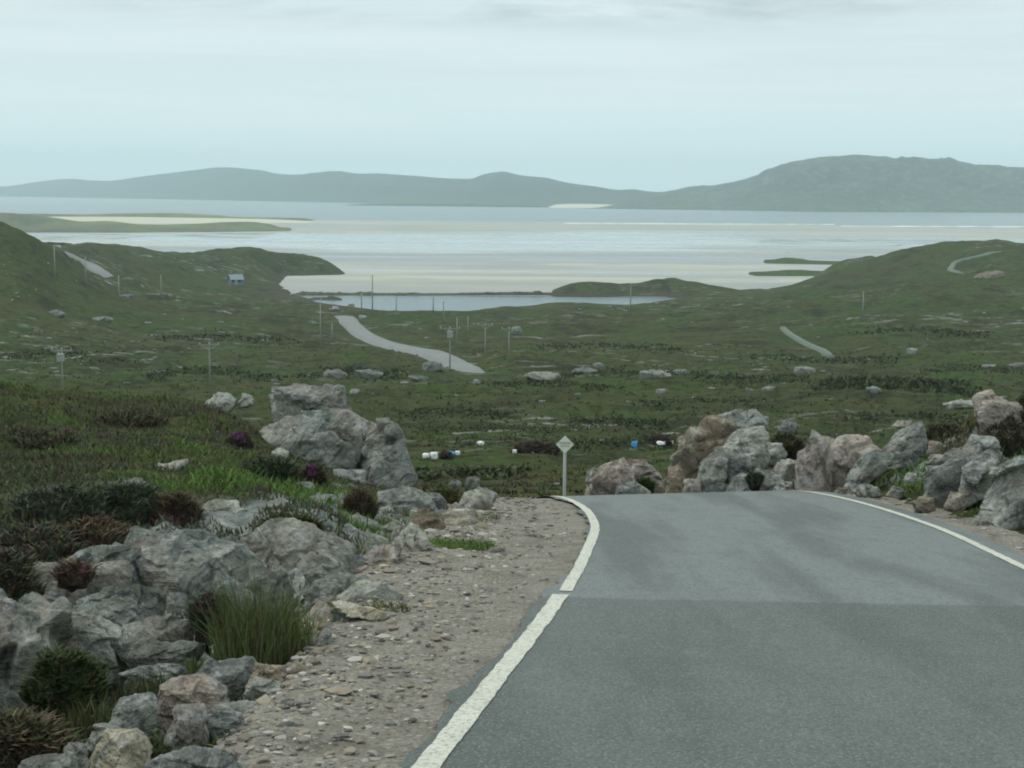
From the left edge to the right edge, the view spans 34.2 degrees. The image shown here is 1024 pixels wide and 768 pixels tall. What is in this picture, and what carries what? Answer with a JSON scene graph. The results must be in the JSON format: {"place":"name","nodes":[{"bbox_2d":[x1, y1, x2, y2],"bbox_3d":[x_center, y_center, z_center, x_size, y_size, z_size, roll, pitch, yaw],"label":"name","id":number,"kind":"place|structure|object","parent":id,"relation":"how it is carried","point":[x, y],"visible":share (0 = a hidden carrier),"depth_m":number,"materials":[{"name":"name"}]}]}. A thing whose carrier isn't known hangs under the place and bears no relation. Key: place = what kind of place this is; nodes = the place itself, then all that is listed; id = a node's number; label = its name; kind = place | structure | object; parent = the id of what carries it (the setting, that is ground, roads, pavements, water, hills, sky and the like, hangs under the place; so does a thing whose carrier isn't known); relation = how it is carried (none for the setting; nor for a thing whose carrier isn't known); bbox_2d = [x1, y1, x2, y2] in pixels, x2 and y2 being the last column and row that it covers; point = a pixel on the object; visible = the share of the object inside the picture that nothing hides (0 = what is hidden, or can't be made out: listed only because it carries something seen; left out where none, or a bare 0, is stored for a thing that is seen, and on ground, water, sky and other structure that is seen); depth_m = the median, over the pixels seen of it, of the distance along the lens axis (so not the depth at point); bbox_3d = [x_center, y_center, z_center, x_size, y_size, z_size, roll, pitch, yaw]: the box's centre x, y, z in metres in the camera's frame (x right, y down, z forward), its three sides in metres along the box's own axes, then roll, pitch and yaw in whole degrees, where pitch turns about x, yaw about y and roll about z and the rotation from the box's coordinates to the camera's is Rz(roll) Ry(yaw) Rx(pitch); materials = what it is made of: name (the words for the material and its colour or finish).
{"place":"outdoors","nodes":[
{"label":"outdoors","id":0,"kind":"place"},
{"bbox_2d":[0,213,291,232],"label":"dune","id":1,"kind":"structure","parent":0,"point":[25,223],"depth_m":1600.75,"materials":[{"name":"green plant"}]},
{"bbox_2d":[18,213,313,220],"bbox_3d":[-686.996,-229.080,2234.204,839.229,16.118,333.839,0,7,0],"label":"dune","id":2,"kind":"structure","parent":0,"point":[177,215],"depth_m":2238.00,"materials":[{"name":"sand"}]},
{"bbox_2d":[52,217,313,223],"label":"sand bank","id":3,"kind":"structure","parent":0,"point":[149,220],"depth_m":2016.15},
{"bbox_2d":[0,167,652,205],"bbox_3d":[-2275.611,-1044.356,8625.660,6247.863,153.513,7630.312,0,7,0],"label":"hill","id":4,"kind":"structure","parent":0,"point":[244,184],"depth_m":6619.88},
{"bbox_2d":[334,315,483,372],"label":"road","id":5,"kind":"structure","parent":0,"point":[353,326],"depth_m":307.81,"materials":[{"name":"asphalt"}]},
{"bbox_2d":[0,221,1023,758],"bbox_3d":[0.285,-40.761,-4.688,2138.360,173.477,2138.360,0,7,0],"label":"moorland","id":6,"kind":"structure","parent":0,"point":[916,287],"depth_m":314.11,"materials":[{"name":"plant"}]},
{"bbox_2d":[0,545,56,601],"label":"heather bush","id":7,"kind":"object","parent":6,"relation":"on","point":[19,579],"visible":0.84,"depth_m":9.73,"materials":[{"name":"green plant"}]},
{"bbox_2d":[0,588,75,714],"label":"boulder","id":8,"kind":"object","parent":6,"relation":"on","point":[30,621],"visible":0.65,"depth_m":8.70,"materials":[{"name":"stone"}]},
{"bbox_2d":[3,424,82,449],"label":"heather bush","id":9,"kind":"object","parent":6,"relation":"on","point":[37,437],"visible":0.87,"depth_m":19.08,"materials":[{"name":"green plant"}]},
{"bbox_2d":[0,704,88,767],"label":"heather bush","id":10,"kind":"object","parent":6,"relation":"on","point":[25,733],"visible":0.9,"depth_m":6.73,"materials":[{"name":"brown plant"}]},
{"bbox_2d":[0,518,89,562],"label":"heather bush","id":11,"kind":"object","parent":6,"relation":"on","point":[47,540],"visible":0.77,"depth_m":12.86,"materials":[{"name":"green plant"}]},
{"bbox_2d":[18,753,78,767],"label":"boulder","id":12,"kind":"object","parent":6,"relation":"on","point":[54,760],"visible":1,"depth_m":5.88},
{"bbox_2d":[5,481,127,527],"bbox_3d":[-3.693,1.079,13.949,1.109,0.559,1.176,0,7,0],"label":"heather bush","id":13,"kind":"object","parent":6,"relation":"on","point":[66,502],"visible":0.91,"depth_m":13.66,"materials":[{"name":"green plant"}]},
{"bbox_2d":[12,643,121,722],"bbox_3d":[-2.099,1.453,7.826,0.554,0.483,0.553,0,7,0],"label":"heather bush","id":14,"kind":"object","parent":6,"relation":"on","point":[59,679],"visible":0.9,"depth_m":7.70,"materials":[{"name":"green plant"}]},
{"bbox_2d":[44,556,106,592],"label":"heather bush","id":15,"kind":"object","parent":6,"relation":"on","point":[70,575],"visible":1,"depth_m":10.75,"materials":[{"name":"brown plant"}]},
{"bbox_2d":[63,742,89,767],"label":"boulder","id":16,"kind":"object","parent":6,"relation":"on","point":[78,751],"visible":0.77,"depth_m":6.17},
{"bbox_2d":[31,560,133,605],"bbox_3d":[-2.961,1.389,11.251,0.808,0.418,0.366,0,7,0],"label":"boulder","id":17,"kind":"object","parent":6,"relation":"on","point":[119,573],"visible":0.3,"depth_m":11.11,"materials":[{"name":"stone"}]},
{"bbox_2d":[55,689,117,743],"bbox_3d":[-1.875,1.476,7.437,0.434,0.231,0.435,-3,8,-30],"label":"rush clump","id":18,"kind":"object","parent":6,"relation":"on","point":[91,721],"visible":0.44,"depth_m":7.40,"materials":[{"name":"green plant"}]},
{"bbox_2d":[63,609,126,687],"bbox_3d":[-2.412,1.506,9.287,0.538,0.590,0.527,0,7,0],"label":"boulder","id":19,"kind":"object","parent":6,"relation":"on","point":[96,632],"visible":0.44,"depth_m":9.13,"materials":[{"name":"stone"}]},
{"bbox_2d":[60,513,133,547],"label":"heather bush","id":20,"kind":"object","parent":6,"relation":"on","point":[103,530],"visible":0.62,"depth_m":13.26,"materials":[{"name":"brown plant"}]},
{"bbox_2d":[86,723,121,753],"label":"boulder","id":21,"kind":"object","parent":6,"relation":"on","point":[93,739],"visible":0.57,"depth_m":6.58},
{"bbox_2d":[66,542,146,586],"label":"boulder","id":22,"kind":"object","parent":6,"relation":"on","point":[115,551],"visible":0.48,"depth_m":11.65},
{"bbox_2d":[73,584,166,626],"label":"boulder","id":23,"kind":"object","parent":6,"relation":"on","point":[121,605],"visible":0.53,"depth_m":10.35,"materials":[{"name":"stone"}]},
{"bbox_2d":[89,728,152,767],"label":"boulder","id":24,"kind":"object","parent":6,"relation":"on","point":[123,748],"visible":0.98,"depth_m":6.26,"materials":[{"name":"stone"}]},
{"bbox_2d":[91,409,168,426],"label":"heather bush","id":25,"kind":"object","parent":6,"relation":"on","point":[138,418],"visible":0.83,"depth_m":22.98,"materials":[{"name":"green plant"}]},
{"bbox_2d":[93,480,169,525],"bbox_3d":[-3.194,1.079,14.016,0.749,0.561,0.767,0,7,0],"label":"heather bush","id":26,"kind":"object","parent":6,"relation":"on","point":[135,499],"visible":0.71,"depth_m":13.85,"materials":[{"name":"green plant"}]},
{"bbox_2d":[109,692,159,739],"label":"boulder","id":27,"kind":"object","parent":6,"relation":"on","point":[140,712],"visible":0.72,"depth_m":7.16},
{"bbox_2d":[105,666,184,710],"bbox_3d":[-1.680,1.444,7.833,0.467,0.245,0.456,-4,8,-34],"label":"rush clump","id":28,"kind":"object","parent":6,"relation":"on","point":[133,689],"visible":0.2,"depth_m":7.81,"materials":[{"name":"green plant"}]},
{"bbox_2d":[123,525,181,545],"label":"boulder","id":29,"kind":"object","parent":6,"relation":"on","point":[136,532],"visible":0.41,"depth_m":12.58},
{"bbox_2d":[119,663,189,691],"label":"boulder","id":30,"kind":"object","parent":6,"relation":"on","point":[176,669],"visible":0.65,"depth_m":8.18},
{"bbox_2d":[122,614,193,642],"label":"boulder","id":31,"kind":"object","parent":6,"relation":"on","point":[171,628],"visible":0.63,"depth_m":9.78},
{"bbox_2d":[115,639,205,668],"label":"boulder","id":32,"kind":"object","parent":6,"relation":"on","point":[136,653],"visible":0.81,"depth_m":9.17,"materials":[{"name":"stone"}]},
{"bbox_2d":[147,488,208,526],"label":"heather bush","id":33,"kind":"object","parent":6,"relation":"on","point":[183,506],"visible":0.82,"depth_m":13.80,"materials":[{"name":"brown plant"}]},
{"bbox_2d":[163,703,209,750],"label":"boulder","id":34,"kind":"object","parent":6,"relation":"on","point":[188,726],"visible":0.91,"depth_m":6.76,"materials":[{"name":"stone"}]},
{"bbox_2d":[156,674,228,732],"bbox_3d":[-1.434,1.431,7.416,0.344,0.285,0.271,0,7,0],"label":"boulder","id":35,"kind":"object","parent":6,"relation":"on","point":[206,690],"visible":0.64,"depth_m":7.35,"materials":[{"name":"stone"}]},
{"bbox_2d":[130,529,266,615],"bbox_3d":[-2.214,1.526,11.829,1.057,0.969,0.837,0,7,0],"label":"boulder","id":36,"kind":"object","parent":6,"relation":"on","point":[162,562],"visible":0.48,"depth_m":11.67,"materials":[{"name":"stone"}]},
{"bbox_2d":[178,586,242,654],"bbox_3d":[-1.789,1.397,9.833,0.442,0.434,0.478,0,7,0],"label":"heather bush","id":37,"kind":"object","parent":6,"relation":"on","point":[199,638],"visible":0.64,"depth_m":9.75,"materials":[{"name":"green plant"}]},
{"bbox_2d":[178,557,258,635],"bbox_3d":[-1.934,1.579,11.034,0.544,0.852,0.402,-1,7,-11],"label":"boulder","id":38,"kind":"object","parent":6,"relation":"on","point":[192,576],"visible":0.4,"depth_m":10.94,"materials":[{"name":"stone"}]},
{"bbox_2d":[206,392,237,411],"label":"boulder","id":39,"kind":"object","parent":6,"relation":"on","point":[227,401],"visible":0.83,"depth_m":26.11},
{"bbox_2d":[202,499,246,515],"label":"boulder","id":40,"kind":"object","parent":6,"relation":"on","point":[214,505],"visible":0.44,"depth_m":14.17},
{"bbox_2d":[196,656,255,700],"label":"boulder","id":41,"kind":"object","parent":6,"relation":"on","point":[233,675],"visible":0.69,"depth_m":8.05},
{"bbox_2d":[206,705,245,746],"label":"boulder","id":42,"kind":"object","parent":6,"relation":"on","point":[220,720],"visible":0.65,"depth_m":6.88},
{"bbox_2d":[225,430,258,450],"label":"heather bush","id":43,"kind":"object","parent":6,"relation":"on","point":[242,439],"visible":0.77,"depth_m":21.56,"materials":[{"name":"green plant"}]},
{"bbox_2d":[228,560,295,649],"bbox_3d":[-1.672,1.541,11.185,0.550,0.750,0.540,0,7,0],"label":"boulder","id":44,"kind":"object","parent":6,"relation":"on","point":[255,569],"visible":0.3,"depth_m":11.05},
{"bbox_2d":[243,676,281,700],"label":"boulder","id":45,"kind":"object","parent":6,"relation":"on","point":[256,687],"visible":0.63,"depth_m":7.68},
{"bbox_2d":[162,549,363,692],"bbox_3d":[-1.282,1.245,8.895,1.290,0.753,1.028,6,9,43],"label":"rush clump","id":46,"kind":"object","parent":6,"relation":"on","point":[238,637],"visible":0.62,"depth_m":8.88,"materials":[{"name":"green plant"}]},
{"bbox_2d":[237,454,303,483],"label":"heather bush","id":47,"kind":"object","parent":6,"relation":"on","point":[280,465],"visible":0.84,"depth_m":19.04,"materials":[{"name":"green plant"}]},
{"bbox_2d":[252,509,327,531],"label":"heather bush","id":48,"kind":"object","parent":6,"relation":"on","point":[304,518],"visible":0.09,"depth_m":13.36,"materials":[{"name":"green plant"}]},
{"bbox_2d":[268,383,353,422],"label":"boulder","id":49,"kind":"object","parent":6,"relation":"on","point":[295,399],"visible":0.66,"depth_m":24.96,"materials":[{"name":"stone"}]},
{"bbox_2d":[299,462,334,483],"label":"heather bush","id":50,"kind":"object","parent":6,"relation":"on","point":[311,472],"visible":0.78,"depth_m":20.08,"materials":[{"name":"purple plant"}]},
{"bbox_2d":[259,408,375,471],"bbox_3d":[-2.487,1.016,23.369,1.951,1.390,1.324,-3,7,-29],"label":"boulder","id":51,"kind":"object","parent":6,"relation":"on","point":[333,438],"visible":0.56,"depth_m":22.95,"materials":[{"name":"stone"}]},
{"bbox_2d":[337,485,384,518],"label":"heather bush","id":52,"kind":"object","parent":6,"relation":"on","point":[361,502],"visible":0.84,"depth_m":16.80,"materials":[{"name":"brown plant"}]},
{"bbox_2d":[360,417,418,488],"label":"boulder","id":53,"kind":"object","parent":6,"relation":"on","point":[386,456],"visible":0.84,"depth_m":22.63,"materials":[{"name":"stone"}]},
{"bbox_2d":[213,496,589,767],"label":"verge","id":54,"kind":"structure","parent":6,"relation":"on","point":[420,732],"depth_m":9.02,"materials":[{"name":"gravel"}]},
{"bbox_2d":[144,745,247,767],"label":"boulder","id":55,"kind":"object","parent":54,"relation":"on","point":[194,756],"visible":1,"depth_m":5.87,"materials":[{"name":"stone"}]},
{"bbox_2d":[245,662,286,689],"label":"boulder","id":56,"kind":"object","parent":54,"relation":"on","point":[275,672],"visible":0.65,"depth_m":7.99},
{"bbox_2d":[230,584,353,664],"bbox_3d":[-1.203,1.320,9.121,0.592,0.472,0.747,7,9,44],"label":"rush clump","id":57,"kind":"object","parent":54,"relation":"on","point":[300,645],"visible":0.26,"depth_m":9.06,"materials":[{"name":"green plant"}]},
{"bbox_2d":[240,517,358,573],"bbox_3d":[-1.623,1.495,13.013,1.033,0.895,0.746,-2,7,-17],"label":"boulder","id":58,"kind":"object","parent":54,"relation":"on","point":[300,545],"visible":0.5,"depth_m":12.85,"materials":[{"name":"stone"}]},
{"bbox_2d":[304,563,341,586],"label":"boulder","id":59,"kind":"object","parent":54,"relation":"on","point":[322,570],"visible":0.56,"depth_m":12.10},
{"bbox_2d":[299,574,353,619],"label":"boulder","id":60,"kind":"object","parent":54,"relation":"on","point":[332,586],"visible":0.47,"depth_m":11.26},
{"bbox_2d":[331,600,389,621],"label":"boulder","id":61,"kind":"object","parent":54,"relation":"on","point":[350,609],"visible":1,"depth_m":9.84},
{"bbox_2d":[216,503,508,767],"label":"rubble","id":62,"kind":"object","parent":54,"relation":"on","point":[380,634],"visible":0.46,"depth_m":8.35,"materials":[{"name":"stone"}]},
{"bbox_2d":[336,579,403,602],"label":"boulder","id":63,"kind":"object","parent":54,"relation":"on","point":[366,589],"visible":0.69,"depth_m":10.89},
{"bbox_2d":[364,544,402,565],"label":"boulder","id":64,"kind":"object","parent":54,"relation":"on","point":[385,553],"visible":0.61,"depth_m":13.38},
{"bbox_2d":[376,485,438,513],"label":"boulder","id":65,"kind":"object","parent":54,"relation":"on","point":[404,497],"visible":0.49,"depth_m":19.18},
{"bbox_2d":[390,523,429,551],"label":"boulder","id":66,"kind":"object","parent":54,"relation":"on","point":[411,537],"visible":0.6,"depth_m":13.97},
{"bbox_2d":[410,506,445,530],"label":"boulder","id":67,"kind":"object","parent":54,"relation":"on","point":[423,518],"visible":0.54,"depth_m":16.76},
{"bbox_2d":[442,509,477,524],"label":"boulder","id":68,"kind":"object","parent":54,"relation":"on","point":[464,517],"visible":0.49,"depth_m":17.40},
{"bbox_2d":[456,486,497,510],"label":"boulder","id":69,"kind":"object","parent":54,"relation":"on","point":[481,498],"visible":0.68,"depth_m":19.79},
{"bbox_2d":[0,323,1023,498],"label":"moor tussocks","id":70,"kind":"object","parent":6,"relation":"on","point":[506,473],"visible":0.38,"depth_m":189.05,"materials":[{"name":"green plant"}]},
{"bbox_2d":[0,378,1023,758],"bbox_3d":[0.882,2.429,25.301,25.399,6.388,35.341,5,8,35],"label":"grass","id":71,"kind":"structure","parent":6,"relation":"on","point":[238,476],"depth_m":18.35,"materials":[{"name":"plant"}]},
{"bbox_2d":[509,440,559,454],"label":"peat stack","id":72,"kind":"object","parent":6,"relation":"on","point":[534,446],"visible":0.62,"depth_m":97.57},
{"bbox_2d":[669,415,735,478],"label":"boulder","id":73,"kind":"object","parent":6,"relation":"on","point":[705,438],"visible":0.68,"depth_m":26.25,"materials":[{"name":"stone"}]},
{"bbox_2d":[719,409,769,437],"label":"boulder","id":74,"kind":"object","parent":6,"relation":"on","point":[742,419],"visible":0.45,"depth_m":27.11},
{"bbox_2d":[723,426,769,450],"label":"boulder","id":75,"kind":"object","parent":6,"relation":"on","point":[751,437],"visible":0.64,"depth_m":25.75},
{"bbox_2d":[766,442,787,467],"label":"boulder","id":76,"kind":"object","parent":75,"relation":"on","point":[777,452],"visible":0.81,"depth_m":25.58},
{"bbox_2d":[767,431,806,459],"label":"heather bush","id":77,"kind":"object","parent":6,"relation":"on","point":[792,444],"visible":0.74,"depth_m":26.11,"materials":[{"name":"green plant"}]},
{"bbox_2d":[882,421,926,457],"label":"boulder","id":78,"kind":"object","parent":6,"relation":"on","point":[913,436],"visible":0.88,"depth_m":24.09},
{"bbox_2d":[888,449,920,471],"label":"boulder","id":79,"kind":"object","parent":6,"relation":"on","point":[903,459],"visible":0.61,"depth_m":23.74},
{"bbox_2d":[831,479,1023,554],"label":"verge","id":80,"kind":"structure","parent":6,"relation":"on","point":[1010,541],"depth_m":17.79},
{"bbox_2d":[772,459,795,488],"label":"boulder","id":81,"kind":"object","parent":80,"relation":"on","point":[786,467],"visible":0.52,"depth_m":24.99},
{"bbox_2d":[794,439,832,491],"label":"boulder","id":82,"kind":"object","parent":80,"relation":"on","point":[813,462],"visible":0.79,"depth_m":23.67,"materials":[{"name":"stone"}]},
{"bbox_2d":[830,434,882,489],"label":"boulder","id":83,"kind":"object","parent":80,"relation":"on","point":[849,451],"visible":0.45,"depth_m":24.11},
{"bbox_2d":[843,450,893,493],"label":"boulder","id":84,"kind":"object","parent":80,"relation":"on","point":[871,467],"visible":0.94,"depth_m":23.03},
{"bbox_2d":[922,451,980,508],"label":"boulder","id":85,"kind":"object","parent":80,"relation":"on","point":[941,482],"visible":0.62,"depth_m":20.32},
{"bbox_2d":[943,491,966,512],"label":"boulder","id":86,"kind":"object","parent":80,"relation":"on","point":[955,502],"visible":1,"depth_m":19.21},
{"bbox_2d":[958,449,1001,507],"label":"boulder","id":87,"kind":"object","parent":80,"relation":"on","point":[975,483],"visible":0.87,"depth_m":19.81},
{"bbox_2d":[971,486,1023,530],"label":"boulder","id":88,"kind":"object","parent":80,"relation":"on","point":[1004,510],"visible":0.79,"depth_m":17.67,"materials":[{"name":"stone"}]},
{"bbox_2d":[924,421,963,440],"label":"heather bush","id":89,"kind":"object","parent":6,"relation":"on","point":[933,429],"visible":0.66,"depth_m":25.17,"materials":[{"name":"green plant"}]},
{"bbox_2d":[964,434,1000,451],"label":"boulder","id":90,"kind":"object","parent":6,"relation":"on","point":[989,442],"visible":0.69,"depth_m":21.71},
{"bbox_2d":[972,389,1023,431],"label":"boulder","id":91,"kind":"object","parent":6,"relation":"on","point":[989,406],"visible":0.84,"depth_m":24.02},
{"bbox_2d":[975,413,1023,456],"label":"heather bush","id":92,"kind":"object","parent":6,"relation":"on","point":[1008,433],"visible":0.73,"depth_m":22.09,"materials":[{"name":"green plant"}]},
{"bbox_2d":[984,455,1023,499],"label":"boulder","id":93,"kind":"object","parent":6,"relation":"on","point":[1010,475],"visible":0.8,"depth_m":18.85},
{"bbox_2d":[0,196,1023,310],"bbox_3d":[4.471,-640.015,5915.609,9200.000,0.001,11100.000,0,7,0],"label":"sea","id":94,"kind":"structure","parent":0,"point":[234,208],"depth_m":2985.95,"materials":[{"name":"liquid"}]},
{"bbox_2d":[291,291,550,295],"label":"stone causeway","id":95,"kind":"structure","parent":94,"relation":"in","point":[430,294],"depth_m":648.39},
{"bbox_2d":[350,203,549,207],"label":"skerry","id":96,"kind":"structure","parent":94,"relation":"in","point":[455,205],"depth_m":4736.55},
{"bbox_2d":[0,0,1023,191],"label":"sky","id":97,"kind":"structure","parent":0,"point":[644,95],"materials":[{"name":"white"}]},
{"bbox_2d":[27,220,1023,295],"bbox_3d":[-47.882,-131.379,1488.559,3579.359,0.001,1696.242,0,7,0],"label":"tidal sand","id":98,"kind":"structure","parent":0,"point":[450,256],"depth_m":1205.27,"materials":[{"name":"sand"}]},
{"bbox_2d":[401,490,1023,767],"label":"road","id":99,"kind":"structure","parent":0,"point":[772,629],"depth_m":8.97,"materials":[{"name":"asphalt"}]},
{"bbox_2d":[411,594,568,767],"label":"edge line","id":100,"kind":"object","parent":99,"relation":"on","point":[439,749],"visible":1,"depth_m":7.46,"materials":[{"name":"white paint"}]},
{"bbox_2d":[533,496,599,590],"bbox_3d":[-2.805,2.482,26.242,4.958,5.578,29.661,-2,7,-21],"label":"edge line","id":101,"kind":"object","parent":99,"relation":"on","point":[572,578],"visible":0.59,"depth_m":14.26,"materials":[{"name":"white paint"}]},
{"bbox_2d":[584,457,635,494],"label":"boulder","id":102,"kind":"object","parent":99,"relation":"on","point":[608,478],"visible":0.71,"depth_m":27.52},
{"bbox_2d":[627,459,664,493],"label":"boulder","id":103,"kind":"object","parent":99,"relation":"on","point":[641,468],"visible":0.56,"depth_m":27.80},
{"bbox_2d":[663,462,684,492],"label":"boulder","id":104,"kind":"object","parent":99,"relation":"on","point":[673,479],"visible":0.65,"depth_m":25.34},
{"bbox_2d":[697,446,729,491],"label":"boulder","id":105,"kind":"object","parent":99,"relation":"on","point":[712,472],"visible":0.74,"depth_m":24.92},
{"bbox_2d":[725,446,769,484],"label":"boulder","id":106,"kind":"object","parent":105,"relation":"on","point":[743,460],"visible":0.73,"depth_m":25.15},
{"bbox_2d":[726,466,784,491],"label":"boulder","id":107,"kind":"object","parent":99,"relation":"on","point":[737,482],"visible":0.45,"depth_m":24.62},
{"bbox_2d":[794,490,1023,568],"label":"edge line","id":108,"kind":"object","parent":99,"relation":"on","point":[999,555],"visible":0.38,"depth_m":16.60,"materials":[{"name":"white paint"}]},
{"bbox_2d":[748,270,821,275],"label":"islet","id":109,"kind":"object","parent":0,"point":[790,273],"visible":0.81,"depth_m":830.23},
{"bbox_2d":[587,155,1023,212],"bbox_3d":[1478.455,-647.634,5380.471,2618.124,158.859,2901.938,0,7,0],"label":"hill","id":110,"kind":"structure","parent":0,"point":[856,183],"depth_m":4418.24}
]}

